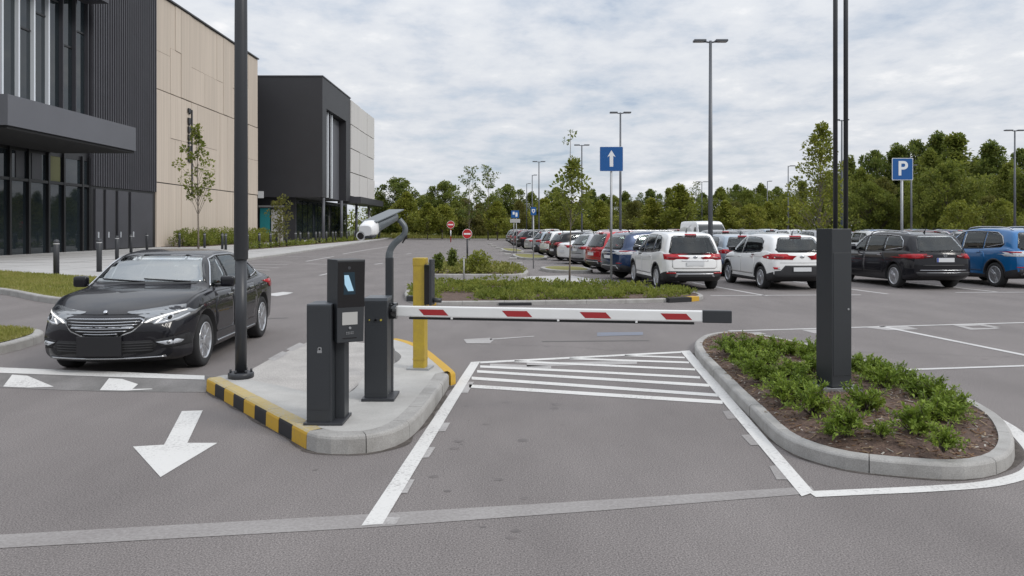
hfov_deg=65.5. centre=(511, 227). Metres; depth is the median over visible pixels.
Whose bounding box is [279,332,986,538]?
oil stain
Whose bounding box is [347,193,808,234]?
woods
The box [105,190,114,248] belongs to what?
door
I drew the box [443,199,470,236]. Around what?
tree
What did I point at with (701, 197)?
car park lamp
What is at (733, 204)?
tree
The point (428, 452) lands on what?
worn lane line
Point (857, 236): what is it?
parked car
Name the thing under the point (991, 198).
tree
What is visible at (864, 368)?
shrub
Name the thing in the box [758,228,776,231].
parked car
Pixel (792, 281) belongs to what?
bay line
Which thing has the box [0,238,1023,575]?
asphalt road
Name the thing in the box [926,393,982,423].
shrub
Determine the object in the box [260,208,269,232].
door
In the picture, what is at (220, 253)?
side window
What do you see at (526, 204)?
car park lamp
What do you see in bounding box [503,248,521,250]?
bay verge
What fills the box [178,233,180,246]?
bollard
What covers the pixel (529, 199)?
tree
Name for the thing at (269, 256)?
pavement kerb
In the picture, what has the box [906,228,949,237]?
parked car
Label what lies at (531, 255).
bay verge
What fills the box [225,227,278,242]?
hedge
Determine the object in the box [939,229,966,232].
parked car
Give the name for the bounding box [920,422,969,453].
shrub
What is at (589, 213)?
tree
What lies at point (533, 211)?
blue sign
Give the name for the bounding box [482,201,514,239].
tree
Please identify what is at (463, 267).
marker stake
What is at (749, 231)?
parked car
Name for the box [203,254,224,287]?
side window
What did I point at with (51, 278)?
verge grass
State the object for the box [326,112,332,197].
window
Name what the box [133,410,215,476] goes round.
direction arrow
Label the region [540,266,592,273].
bay kerb
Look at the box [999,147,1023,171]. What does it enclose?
tree
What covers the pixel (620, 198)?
car park lamp
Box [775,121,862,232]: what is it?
sapling
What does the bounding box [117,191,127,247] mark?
door
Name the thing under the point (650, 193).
tree
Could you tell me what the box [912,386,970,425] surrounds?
shrub
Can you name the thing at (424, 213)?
tree
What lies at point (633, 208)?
tree
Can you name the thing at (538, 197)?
car park lamp
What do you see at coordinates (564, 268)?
bay verge
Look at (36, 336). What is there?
verge kerb
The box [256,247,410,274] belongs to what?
parking dash
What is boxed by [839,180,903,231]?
tree
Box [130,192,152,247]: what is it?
door
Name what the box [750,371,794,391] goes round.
shrub
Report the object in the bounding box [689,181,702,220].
tree
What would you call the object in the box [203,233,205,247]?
bollard
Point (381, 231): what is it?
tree
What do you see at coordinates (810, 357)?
shrub
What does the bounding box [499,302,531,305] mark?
painted kerb stone
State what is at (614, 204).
tree
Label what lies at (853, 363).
shrub
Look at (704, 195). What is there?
tree
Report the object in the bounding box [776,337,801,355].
shrub
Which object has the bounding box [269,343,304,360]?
dashed line
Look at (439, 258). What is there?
upright shrub
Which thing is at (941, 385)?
shrub
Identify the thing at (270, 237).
bollard
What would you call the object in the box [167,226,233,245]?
hedge
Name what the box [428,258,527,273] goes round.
ground cover
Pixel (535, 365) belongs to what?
worn crosshatch
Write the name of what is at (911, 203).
car park lamp
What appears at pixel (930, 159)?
tree
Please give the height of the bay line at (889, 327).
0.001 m
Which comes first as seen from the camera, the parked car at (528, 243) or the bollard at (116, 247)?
the bollard at (116, 247)
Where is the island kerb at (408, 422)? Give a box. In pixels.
[306,373,448,453]
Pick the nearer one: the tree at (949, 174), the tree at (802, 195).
the tree at (949, 174)
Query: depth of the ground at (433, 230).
138.28 m
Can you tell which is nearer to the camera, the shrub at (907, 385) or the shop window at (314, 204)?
the shrub at (907, 385)
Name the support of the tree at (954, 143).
on the asphalt road
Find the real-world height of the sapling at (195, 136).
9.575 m
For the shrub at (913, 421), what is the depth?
6.41 m
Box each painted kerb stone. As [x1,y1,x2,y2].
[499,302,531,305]
[666,297,691,302]
[687,296,698,301]
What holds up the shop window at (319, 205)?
in the office building
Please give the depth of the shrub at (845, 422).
6.38 m
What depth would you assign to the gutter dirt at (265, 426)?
7.55 m
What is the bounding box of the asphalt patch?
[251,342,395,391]
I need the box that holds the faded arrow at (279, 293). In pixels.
[271,292,292,295]
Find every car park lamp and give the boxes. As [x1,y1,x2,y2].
[526,183,530,228]
[532,175,533,229]
[533,161,544,229]
[574,144,589,231]
[610,112,630,229]
[693,39,727,237]
[696,181,707,220]
[787,165,795,229]
[838,119,848,228]
[910,165,916,229]
[1004,130,1023,227]
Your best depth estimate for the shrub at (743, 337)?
10.73 m
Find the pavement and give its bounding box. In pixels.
[0,239,378,276]
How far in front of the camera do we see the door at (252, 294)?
12.74 m
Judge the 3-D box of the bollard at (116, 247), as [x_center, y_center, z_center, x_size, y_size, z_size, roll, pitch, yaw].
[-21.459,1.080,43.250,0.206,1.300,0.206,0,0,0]
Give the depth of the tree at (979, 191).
93.38 m
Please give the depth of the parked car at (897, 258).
24.47 m
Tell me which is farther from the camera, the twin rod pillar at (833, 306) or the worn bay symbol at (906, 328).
the worn bay symbol at (906, 328)
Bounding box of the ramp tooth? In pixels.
[3,375,144,390]
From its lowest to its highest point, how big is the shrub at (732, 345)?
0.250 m
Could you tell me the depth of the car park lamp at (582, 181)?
63.95 m
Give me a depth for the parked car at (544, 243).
49.46 m
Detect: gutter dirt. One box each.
[206,391,304,449]
[300,386,454,454]
[692,353,1023,480]
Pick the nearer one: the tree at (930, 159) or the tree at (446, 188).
the tree at (930, 159)
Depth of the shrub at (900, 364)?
8.56 m
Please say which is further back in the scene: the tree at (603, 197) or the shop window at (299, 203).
the tree at (603, 197)
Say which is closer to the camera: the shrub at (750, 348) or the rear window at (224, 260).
the shrub at (750, 348)
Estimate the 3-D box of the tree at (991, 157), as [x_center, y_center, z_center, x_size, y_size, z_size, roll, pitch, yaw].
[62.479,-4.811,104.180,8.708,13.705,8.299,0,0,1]
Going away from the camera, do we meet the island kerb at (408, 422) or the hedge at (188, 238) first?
the island kerb at (408, 422)
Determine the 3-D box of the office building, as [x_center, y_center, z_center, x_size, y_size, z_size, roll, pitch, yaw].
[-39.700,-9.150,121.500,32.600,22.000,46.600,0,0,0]
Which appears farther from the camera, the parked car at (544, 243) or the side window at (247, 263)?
the parked car at (544, 243)
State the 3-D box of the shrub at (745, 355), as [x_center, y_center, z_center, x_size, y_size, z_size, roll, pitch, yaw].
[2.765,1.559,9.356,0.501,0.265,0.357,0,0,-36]
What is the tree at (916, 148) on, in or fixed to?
on the asphalt road
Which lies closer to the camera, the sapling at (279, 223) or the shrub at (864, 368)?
the shrub at (864, 368)
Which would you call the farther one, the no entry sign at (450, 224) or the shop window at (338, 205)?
the shop window at (338, 205)
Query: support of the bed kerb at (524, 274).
on the asphalt road
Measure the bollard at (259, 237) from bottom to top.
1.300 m
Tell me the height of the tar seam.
0.001 m
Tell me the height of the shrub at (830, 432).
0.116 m
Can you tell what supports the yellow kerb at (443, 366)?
on the asphalt road
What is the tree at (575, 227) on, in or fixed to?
on the asphalt road
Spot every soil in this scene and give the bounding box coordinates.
[163,241,282,246]
[249,238,382,249]
[409,282,697,300]
[435,269,521,273]
[702,333,997,458]
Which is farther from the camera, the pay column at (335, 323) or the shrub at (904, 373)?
the shrub at (904, 373)
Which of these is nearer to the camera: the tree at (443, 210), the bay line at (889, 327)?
the bay line at (889, 327)
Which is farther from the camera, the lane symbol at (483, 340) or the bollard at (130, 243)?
the bollard at (130, 243)
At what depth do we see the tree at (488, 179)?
120.97 m
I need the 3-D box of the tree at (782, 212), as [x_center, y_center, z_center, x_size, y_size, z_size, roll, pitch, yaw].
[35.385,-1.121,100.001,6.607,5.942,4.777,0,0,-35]
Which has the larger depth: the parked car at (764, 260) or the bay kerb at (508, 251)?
the bay kerb at (508, 251)
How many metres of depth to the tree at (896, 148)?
117.31 m
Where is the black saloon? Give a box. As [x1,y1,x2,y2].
[44,249,270,366]
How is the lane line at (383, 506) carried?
on the asphalt road
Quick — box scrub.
[351,229,531,235]
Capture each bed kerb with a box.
[404,282,702,305]
[435,267,528,277]
[694,332,1014,478]
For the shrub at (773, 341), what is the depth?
10.39 m
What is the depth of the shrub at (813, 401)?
7.12 m
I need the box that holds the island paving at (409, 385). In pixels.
[217,340,446,430]
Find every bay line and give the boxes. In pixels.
[527,253,995,295]
[729,322,1023,369]
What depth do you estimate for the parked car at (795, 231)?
47.88 m
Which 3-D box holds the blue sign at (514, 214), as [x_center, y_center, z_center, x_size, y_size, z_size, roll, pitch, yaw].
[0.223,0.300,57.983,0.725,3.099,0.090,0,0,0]
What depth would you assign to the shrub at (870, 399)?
7.19 m
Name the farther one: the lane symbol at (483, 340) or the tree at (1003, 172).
the tree at (1003, 172)
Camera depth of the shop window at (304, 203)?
111.61 m
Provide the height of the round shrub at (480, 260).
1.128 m
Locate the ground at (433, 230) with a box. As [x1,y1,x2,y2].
[347,229,504,238]
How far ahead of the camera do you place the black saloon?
10.38 m
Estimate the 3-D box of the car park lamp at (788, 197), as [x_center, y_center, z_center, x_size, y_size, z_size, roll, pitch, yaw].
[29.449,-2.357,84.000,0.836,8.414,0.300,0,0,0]
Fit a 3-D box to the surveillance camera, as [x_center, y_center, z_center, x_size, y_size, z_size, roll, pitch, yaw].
[-1.263,0.755,7.985,0.287,1.897,0.780,0,0,16]
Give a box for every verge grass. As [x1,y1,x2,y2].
[0,269,111,296]
[0,324,34,341]
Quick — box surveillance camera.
[356,209,407,391]
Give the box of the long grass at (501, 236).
[350,234,505,238]
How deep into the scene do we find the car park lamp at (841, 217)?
48.95 m
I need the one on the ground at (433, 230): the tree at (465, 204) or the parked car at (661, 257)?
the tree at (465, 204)
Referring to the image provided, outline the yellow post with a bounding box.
[406,257,441,370]
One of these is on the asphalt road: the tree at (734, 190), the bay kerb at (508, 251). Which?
the bay kerb at (508, 251)
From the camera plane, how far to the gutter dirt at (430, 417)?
6.88 m
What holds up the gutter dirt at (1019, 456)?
on the asphalt road
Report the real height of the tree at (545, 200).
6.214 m
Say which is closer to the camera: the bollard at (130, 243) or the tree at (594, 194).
the bollard at (130, 243)
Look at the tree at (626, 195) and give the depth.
139.59 m
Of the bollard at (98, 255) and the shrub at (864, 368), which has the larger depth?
the bollard at (98, 255)
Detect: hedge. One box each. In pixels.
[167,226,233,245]
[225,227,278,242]
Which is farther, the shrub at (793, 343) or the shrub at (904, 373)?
the shrub at (793, 343)
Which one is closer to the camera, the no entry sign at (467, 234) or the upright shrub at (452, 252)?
the upright shrub at (452, 252)
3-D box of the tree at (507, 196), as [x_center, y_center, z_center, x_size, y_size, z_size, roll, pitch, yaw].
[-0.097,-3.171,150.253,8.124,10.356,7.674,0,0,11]
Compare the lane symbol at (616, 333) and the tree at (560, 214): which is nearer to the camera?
the lane symbol at (616, 333)
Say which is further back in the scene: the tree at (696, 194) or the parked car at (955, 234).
the tree at (696, 194)
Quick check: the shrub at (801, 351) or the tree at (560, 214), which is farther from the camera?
the tree at (560, 214)
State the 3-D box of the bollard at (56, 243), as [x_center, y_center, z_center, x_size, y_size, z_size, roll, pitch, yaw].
[-16.502,1.080,28.833,0.206,1.300,0.206,0,0,0]
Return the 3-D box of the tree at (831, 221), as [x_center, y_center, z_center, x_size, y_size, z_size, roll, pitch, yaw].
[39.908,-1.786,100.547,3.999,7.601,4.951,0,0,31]
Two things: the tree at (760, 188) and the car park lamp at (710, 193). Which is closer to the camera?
the car park lamp at (710, 193)
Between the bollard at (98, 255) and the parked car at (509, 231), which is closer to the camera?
the bollard at (98, 255)
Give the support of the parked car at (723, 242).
on the asphalt road
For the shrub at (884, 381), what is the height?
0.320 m
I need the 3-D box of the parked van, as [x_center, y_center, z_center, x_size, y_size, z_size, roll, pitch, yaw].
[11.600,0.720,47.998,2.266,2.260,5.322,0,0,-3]
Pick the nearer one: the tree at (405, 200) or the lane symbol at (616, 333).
the lane symbol at (616, 333)
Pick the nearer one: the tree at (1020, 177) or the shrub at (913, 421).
the shrub at (913, 421)
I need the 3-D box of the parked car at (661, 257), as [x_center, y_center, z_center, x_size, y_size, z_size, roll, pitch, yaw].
[5.108,0.922,25.455,2.157,1.856,4.667,0,0,-6]
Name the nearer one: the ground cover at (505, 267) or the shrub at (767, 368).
the shrub at (767, 368)
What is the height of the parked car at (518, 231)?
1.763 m
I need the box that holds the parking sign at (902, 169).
[892,158,912,230]
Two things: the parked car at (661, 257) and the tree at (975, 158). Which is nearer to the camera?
the parked car at (661, 257)
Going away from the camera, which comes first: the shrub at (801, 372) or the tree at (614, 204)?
the shrub at (801, 372)
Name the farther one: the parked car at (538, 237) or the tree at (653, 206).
the tree at (653, 206)
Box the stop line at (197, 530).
[0,486,813,547]
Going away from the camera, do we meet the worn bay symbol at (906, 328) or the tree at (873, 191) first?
the worn bay symbol at (906, 328)
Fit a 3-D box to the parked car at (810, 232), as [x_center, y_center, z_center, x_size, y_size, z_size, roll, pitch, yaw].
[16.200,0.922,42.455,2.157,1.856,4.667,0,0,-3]
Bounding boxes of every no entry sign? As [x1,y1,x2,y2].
[447,221,454,241]
[462,229,471,261]
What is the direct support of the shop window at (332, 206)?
in the office building
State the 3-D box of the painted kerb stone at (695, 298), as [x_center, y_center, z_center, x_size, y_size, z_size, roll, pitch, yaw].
[4.547,1.794,20.099,0.198,0.112,0.349,0,0,44]
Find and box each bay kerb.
[501,248,523,252]
[512,254,547,259]
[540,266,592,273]
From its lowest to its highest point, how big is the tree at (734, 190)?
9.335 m
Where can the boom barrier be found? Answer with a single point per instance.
(381, 312)
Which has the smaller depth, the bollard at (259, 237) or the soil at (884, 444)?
the soil at (884, 444)
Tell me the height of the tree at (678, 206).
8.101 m
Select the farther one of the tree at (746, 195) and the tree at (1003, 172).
the tree at (746, 195)
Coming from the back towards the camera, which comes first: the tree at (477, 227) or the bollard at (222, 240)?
the tree at (477, 227)
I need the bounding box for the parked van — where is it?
[680,221,724,231]
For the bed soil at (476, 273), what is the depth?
29.88 m
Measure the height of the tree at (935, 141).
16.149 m
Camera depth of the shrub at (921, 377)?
7.72 m
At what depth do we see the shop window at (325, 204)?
124.18 m
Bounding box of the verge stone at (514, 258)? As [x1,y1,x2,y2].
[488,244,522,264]
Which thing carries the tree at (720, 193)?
on the asphalt road
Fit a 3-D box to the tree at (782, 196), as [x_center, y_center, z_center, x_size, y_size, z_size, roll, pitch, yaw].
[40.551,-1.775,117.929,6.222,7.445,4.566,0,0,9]
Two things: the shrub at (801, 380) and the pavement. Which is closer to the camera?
the shrub at (801, 380)
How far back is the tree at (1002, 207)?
79.65 m
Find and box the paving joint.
[0,238,394,269]
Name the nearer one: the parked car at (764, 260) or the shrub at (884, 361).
the shrub at (884, 361)
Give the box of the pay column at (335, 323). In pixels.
[303,258,364,425]
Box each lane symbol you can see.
[464,336,533,342]
[597,332,642,335]
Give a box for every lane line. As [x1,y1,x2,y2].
[361,361,479,525]
[376,382,473,524]
[681,350,812,495]
[723,411,786,478]
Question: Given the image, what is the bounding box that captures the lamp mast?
[228,0,253,379]
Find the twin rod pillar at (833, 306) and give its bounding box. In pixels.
[813,0,862,391]
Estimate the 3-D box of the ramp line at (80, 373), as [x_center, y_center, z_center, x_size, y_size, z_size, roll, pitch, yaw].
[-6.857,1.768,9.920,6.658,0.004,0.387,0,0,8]
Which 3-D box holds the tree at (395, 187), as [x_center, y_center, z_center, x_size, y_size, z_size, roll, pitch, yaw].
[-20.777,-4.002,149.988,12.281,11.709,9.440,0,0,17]
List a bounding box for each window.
[91,258,122,283]
[120,258,150,279]
[171,255,234,264]
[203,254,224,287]
[216,253,247,279]
[247,263,256,278]
[297,200,301,237]
[302,201,306,237]
[307,201,311,237]
[312,202,316,237]
[317,203,321,236]
[325,204,325,236]
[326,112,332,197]
[326,204,330,236]
[331,204,334,236]
[335,205,337,235]
[338,205,339,235]
[343,206,345,235]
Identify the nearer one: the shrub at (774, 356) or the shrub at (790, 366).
the shrub at (790, 366)
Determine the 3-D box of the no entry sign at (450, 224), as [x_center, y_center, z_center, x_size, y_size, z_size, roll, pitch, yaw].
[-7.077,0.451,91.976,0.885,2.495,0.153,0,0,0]
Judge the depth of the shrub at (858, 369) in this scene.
9.13 m
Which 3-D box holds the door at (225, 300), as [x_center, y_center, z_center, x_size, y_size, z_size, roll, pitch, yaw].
[-4.143,1.165,11.431,0.064,0.561,0.824,0,0,-2]
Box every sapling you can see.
[172,123,215,248]
[264,193,293,246]
[549,130,594,281]
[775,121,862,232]
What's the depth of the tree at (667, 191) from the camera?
125.54 m
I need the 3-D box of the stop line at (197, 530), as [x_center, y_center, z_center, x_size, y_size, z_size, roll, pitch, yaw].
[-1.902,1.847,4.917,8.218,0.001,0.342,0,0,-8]
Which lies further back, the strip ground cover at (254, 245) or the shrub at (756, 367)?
the strip ground cover at (254, 245)
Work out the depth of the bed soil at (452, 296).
20.36 m
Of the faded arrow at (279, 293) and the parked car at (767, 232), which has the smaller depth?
the faded arrow at (279, 293)
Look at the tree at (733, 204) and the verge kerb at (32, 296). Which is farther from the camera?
the tree at (733, 204)
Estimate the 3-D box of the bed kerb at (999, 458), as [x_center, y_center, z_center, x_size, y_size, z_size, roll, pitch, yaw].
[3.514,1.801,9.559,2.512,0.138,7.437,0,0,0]
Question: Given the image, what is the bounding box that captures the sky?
[172,0,1023,228]
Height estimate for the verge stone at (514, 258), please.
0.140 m
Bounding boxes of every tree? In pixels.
[364,176,420,234]
[365,197,391,234]
[387,191,425,238]
[410,195,434,234]
[412,203,440,238]
[421,179,463,234]
[428,204,457,238]
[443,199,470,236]
[453,166,480,239]
[453,197,475,234]
[460,203,487,238]
[474,164,503,239]
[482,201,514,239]
[484,193,507,234]
[489,184,527,234]
[502,199,531,229]
[522,191,537,229]
[526,197,559,229]
[529,187,564,226]
[540,199,587,230]
[555,199,580,230]
[575,199,593,229]
[583,199,623,232]
[589,188,597,229]
[592,193,607,231]
[604,195,627,229]
[612,200,653,229]
[616,190,632,214]
[626,197,669,229]
[635,189,662,215]
[651,183,700,229]
[657,187,681,229]
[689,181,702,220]
[690,192,707,220]
[700,186,732,220]
[701,200,747,229]
[713,201,747,228]
[722,187,771,228]
[726,184,744,214]
[726,203,776,233]
[746,182,778,206]
[748,201,789,229]
[767,196,812,229]
[768,186,791,212]
[771,192,799,228]
[777,180,818,229]
[811,172,839,228]
[813,184,840,228]
[838,155,858,228]
[839,166,875,230]
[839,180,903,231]
[855,149,896,198]
[855,176,909,229]
[881,142,916,230]
[889,138,927,227]
[897,183,941,229]
[898,147,960,215]
[903,158,992,229]
[918,130,946,185]
[927,131,984,208]
[936,199,984,229]
[943,179,984,222]
[960,155,981,186]
[970,139,1022,205]
[974,194,1000,228]
[976,160,1023,225]
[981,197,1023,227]
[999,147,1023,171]
[999,167,1023,227]
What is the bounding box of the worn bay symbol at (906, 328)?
[752,324,998,333]
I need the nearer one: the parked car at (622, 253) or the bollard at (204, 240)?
the parked car at (622, 253)
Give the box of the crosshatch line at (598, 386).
[469,351,722,403]
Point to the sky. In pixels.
(447, 86)
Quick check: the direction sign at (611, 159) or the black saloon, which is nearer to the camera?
the black saloon
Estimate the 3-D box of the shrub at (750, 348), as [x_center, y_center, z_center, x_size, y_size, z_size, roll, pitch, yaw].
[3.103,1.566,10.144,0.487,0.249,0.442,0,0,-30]
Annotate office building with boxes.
[257,75,382,240]
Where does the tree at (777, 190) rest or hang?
on the ground at (433, 230)
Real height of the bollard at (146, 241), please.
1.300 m
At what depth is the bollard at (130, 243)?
54.78 m
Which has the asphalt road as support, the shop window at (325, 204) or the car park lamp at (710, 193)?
the car park lamp at (710, 193)
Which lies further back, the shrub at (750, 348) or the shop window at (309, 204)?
the shop window at (309, 204)
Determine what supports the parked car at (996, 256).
on the asphalt road
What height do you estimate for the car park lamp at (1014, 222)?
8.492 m
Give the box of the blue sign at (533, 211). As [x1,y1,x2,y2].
[531,207,535,268]
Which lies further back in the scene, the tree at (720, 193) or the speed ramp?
the tree at (720, 193)
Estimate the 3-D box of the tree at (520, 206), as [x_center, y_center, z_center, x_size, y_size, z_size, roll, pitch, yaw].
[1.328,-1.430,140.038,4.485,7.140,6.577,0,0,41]
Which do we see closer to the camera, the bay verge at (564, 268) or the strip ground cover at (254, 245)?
the bay verge at (564, 268)
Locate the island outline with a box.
[811,420,1023,496]
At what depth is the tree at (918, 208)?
90.83 m
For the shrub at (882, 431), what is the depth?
6.31 m
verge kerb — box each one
[0,288,60,303]
[0,326,43,353]
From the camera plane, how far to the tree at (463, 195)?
117.92 m
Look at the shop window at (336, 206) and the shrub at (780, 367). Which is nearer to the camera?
the shrub at (780, 367)
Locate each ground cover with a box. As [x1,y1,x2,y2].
[249,235,381,248]
[407,273,696,300]
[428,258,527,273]
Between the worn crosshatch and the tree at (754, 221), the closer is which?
the worn crosshatch
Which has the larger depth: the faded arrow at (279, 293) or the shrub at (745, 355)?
the faded arrow at (279, 293)
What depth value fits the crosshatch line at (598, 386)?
9.74 m
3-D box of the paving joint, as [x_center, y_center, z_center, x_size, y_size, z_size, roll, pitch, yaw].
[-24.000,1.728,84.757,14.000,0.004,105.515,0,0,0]
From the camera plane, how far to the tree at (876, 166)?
116.73 m
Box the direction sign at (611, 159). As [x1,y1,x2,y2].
[600,147,622,280]
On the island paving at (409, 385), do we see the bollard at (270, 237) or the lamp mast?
the lamp mast
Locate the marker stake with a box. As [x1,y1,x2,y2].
[463,257,464,278]
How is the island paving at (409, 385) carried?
on the asphalt road
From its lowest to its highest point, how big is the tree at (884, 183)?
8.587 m
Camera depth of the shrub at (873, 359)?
9.13 m
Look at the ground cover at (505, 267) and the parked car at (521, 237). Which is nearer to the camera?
the ground cover at (505, 267)
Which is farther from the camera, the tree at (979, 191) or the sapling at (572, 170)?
the tree at (979, 191)
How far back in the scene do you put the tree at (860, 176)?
103.17 m
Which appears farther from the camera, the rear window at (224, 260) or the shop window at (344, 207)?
the shop window at (344, 207)
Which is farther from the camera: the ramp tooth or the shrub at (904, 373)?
the ramp tooth
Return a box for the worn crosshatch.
[490,361,636,367]
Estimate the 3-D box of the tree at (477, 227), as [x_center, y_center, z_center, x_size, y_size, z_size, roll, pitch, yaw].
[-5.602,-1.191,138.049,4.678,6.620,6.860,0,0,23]
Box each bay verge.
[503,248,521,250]
[515,254,543,257]
[545,266,587,269]
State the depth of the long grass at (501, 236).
136.12 m
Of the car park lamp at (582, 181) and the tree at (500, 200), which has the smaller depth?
the car park lamp at (582, 181)
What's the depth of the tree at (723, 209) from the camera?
99.32 m
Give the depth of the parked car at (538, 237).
54.43 m
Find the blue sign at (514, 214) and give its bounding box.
[510,211,519,252]
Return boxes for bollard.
[53,240,59,273]
[96,239,101,271]
[115,236,118,259]
[129,234,132,252]
[146,233,147,249]
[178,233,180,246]
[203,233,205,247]
[221,233,223,248]
[224,233,226,249]
[258,233,260,247]
[269,232,271,246]
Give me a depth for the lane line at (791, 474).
7.20 m
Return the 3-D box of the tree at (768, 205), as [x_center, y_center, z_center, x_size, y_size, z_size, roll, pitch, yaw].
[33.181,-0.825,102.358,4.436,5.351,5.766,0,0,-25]
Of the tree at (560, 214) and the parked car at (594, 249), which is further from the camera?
the tree at (560, 214)
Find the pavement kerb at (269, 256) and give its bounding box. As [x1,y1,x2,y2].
[111,238,385,277]
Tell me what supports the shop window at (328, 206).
in the office building
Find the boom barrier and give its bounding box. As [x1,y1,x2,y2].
[361,295,731,401]
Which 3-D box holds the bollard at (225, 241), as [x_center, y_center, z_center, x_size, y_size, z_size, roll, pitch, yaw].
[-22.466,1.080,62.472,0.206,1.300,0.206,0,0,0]
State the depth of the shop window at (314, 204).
117.26 m
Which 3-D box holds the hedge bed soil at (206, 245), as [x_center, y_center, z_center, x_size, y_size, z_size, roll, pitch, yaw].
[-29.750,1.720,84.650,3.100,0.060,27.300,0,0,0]
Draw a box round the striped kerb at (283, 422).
[206,377,319,448]
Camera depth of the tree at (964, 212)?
73.07 m
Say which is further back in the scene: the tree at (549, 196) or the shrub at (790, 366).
the tree at (549, 196)
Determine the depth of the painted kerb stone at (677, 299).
19.73 m
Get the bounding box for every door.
[94,189,102,248]
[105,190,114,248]
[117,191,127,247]
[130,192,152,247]
[214,288,233,331]
[231,281,257,324]
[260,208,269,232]
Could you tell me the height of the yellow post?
1.340 m
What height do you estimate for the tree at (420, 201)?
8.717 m
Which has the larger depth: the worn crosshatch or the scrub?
the scrub
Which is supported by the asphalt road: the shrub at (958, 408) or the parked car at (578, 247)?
the parked car at (578, 247)
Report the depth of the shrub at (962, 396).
7.14 m
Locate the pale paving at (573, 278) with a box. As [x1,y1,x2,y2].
[523,275,594,281]
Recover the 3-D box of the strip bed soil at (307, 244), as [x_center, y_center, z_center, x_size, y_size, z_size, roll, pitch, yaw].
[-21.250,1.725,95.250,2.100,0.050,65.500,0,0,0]
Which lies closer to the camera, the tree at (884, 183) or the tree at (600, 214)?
the tree at (884, 183)
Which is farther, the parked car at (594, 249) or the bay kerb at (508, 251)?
the bay kerb at (508, 251)
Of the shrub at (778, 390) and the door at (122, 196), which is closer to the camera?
the shrub at (778, 390)
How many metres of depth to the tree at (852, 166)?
115.51 m
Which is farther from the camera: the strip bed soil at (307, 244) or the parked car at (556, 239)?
the strip bed soil at (307, 244)
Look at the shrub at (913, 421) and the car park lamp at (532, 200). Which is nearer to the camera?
the shrub at (913, 421)
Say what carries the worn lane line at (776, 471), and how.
on the asphalt road
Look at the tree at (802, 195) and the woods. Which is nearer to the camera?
the tree at (802, 195)
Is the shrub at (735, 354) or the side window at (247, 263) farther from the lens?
the side window at (247, 263)
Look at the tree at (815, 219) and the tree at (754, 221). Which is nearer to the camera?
the tree at (754, 221)
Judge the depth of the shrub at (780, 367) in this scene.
8.80 m
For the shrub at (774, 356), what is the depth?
9.62 m
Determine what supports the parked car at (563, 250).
on the asphalt road
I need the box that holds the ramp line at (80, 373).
[0,367,204,379]
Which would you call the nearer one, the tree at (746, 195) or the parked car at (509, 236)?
the parked car at (509, 236)
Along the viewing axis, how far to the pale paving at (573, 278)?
29.51 m
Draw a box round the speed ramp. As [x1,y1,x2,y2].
[0,373,211,391]
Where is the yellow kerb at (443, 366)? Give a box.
[394,338,455,384]
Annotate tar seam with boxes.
[267,318,648,341]
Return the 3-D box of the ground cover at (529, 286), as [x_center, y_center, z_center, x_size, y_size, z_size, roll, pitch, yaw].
[0.983,1.664,22.519,8.064,0.429,7.041,0,0,0]
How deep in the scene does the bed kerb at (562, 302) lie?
19.20 m
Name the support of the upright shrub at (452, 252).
on the bed soil at (476, 273)
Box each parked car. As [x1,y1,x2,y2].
[506,229,526,240]
[507,229,535,244]
[511,230,536,246]
[515,230,548,248]
[524,238,536,251]
[532,230,577,253]
[540,229,587,256]
[549,230,587,259]
[557,236,623,262]
[571,231,644,266]
[585,228,640,271]
[600,230,722,279]
[631,229,721,288]
[693,228,738,241]
[704,233,748,275]
[724,231,815,288]
[733,228,763,234]
[754,232,787,233]
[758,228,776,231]
[775,229,804,233]
[799,228,828,236]
[851,229,969,287]
[851,230,888,243]
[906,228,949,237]
[937,226,1023,286]
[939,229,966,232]
[951,231,963,236]
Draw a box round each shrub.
[432,252,444,272]
[445,247,458,265]
[460,249,492,273]
[707,332,741,352]
[721,342,758,366]
[722,338,742,352]
[729,350,767,368]
[734,330,765,348]
[739,356,765,380]
[741,341,769,357]
[745,333,770,350]
[750,364,784,381]
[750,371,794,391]
[756,345,785,364]
[760,334,795,353]
[761,371,803,402]
[771,354,812,376]
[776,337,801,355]
[779,377,841,414]
[782,358,815,378]
[783,373,817,400]
[786,366,817,384]
[792,353,815,374]
[795,336,815,358]
[807,395,874,440]
[817,422,842,436]
[834,373,889,411]
[851,351,867,369]
[851,353,884,371]
[851,355,890,380]
[859,360,907,389]
[865,355,892,367]
[870,419,897,438]
[871,359,903,372]
[884,360,917,378]
[885,399,941,437]
[891,370,938,398]
[893,362,917,383]
[903,373,960,398]
[912,372,959,398]
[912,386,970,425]
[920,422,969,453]
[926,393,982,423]
[943,389,977,412]
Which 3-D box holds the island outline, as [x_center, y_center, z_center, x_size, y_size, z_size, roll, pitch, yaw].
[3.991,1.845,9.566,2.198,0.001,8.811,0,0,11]
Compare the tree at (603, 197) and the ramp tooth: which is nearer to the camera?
the ramp tooth

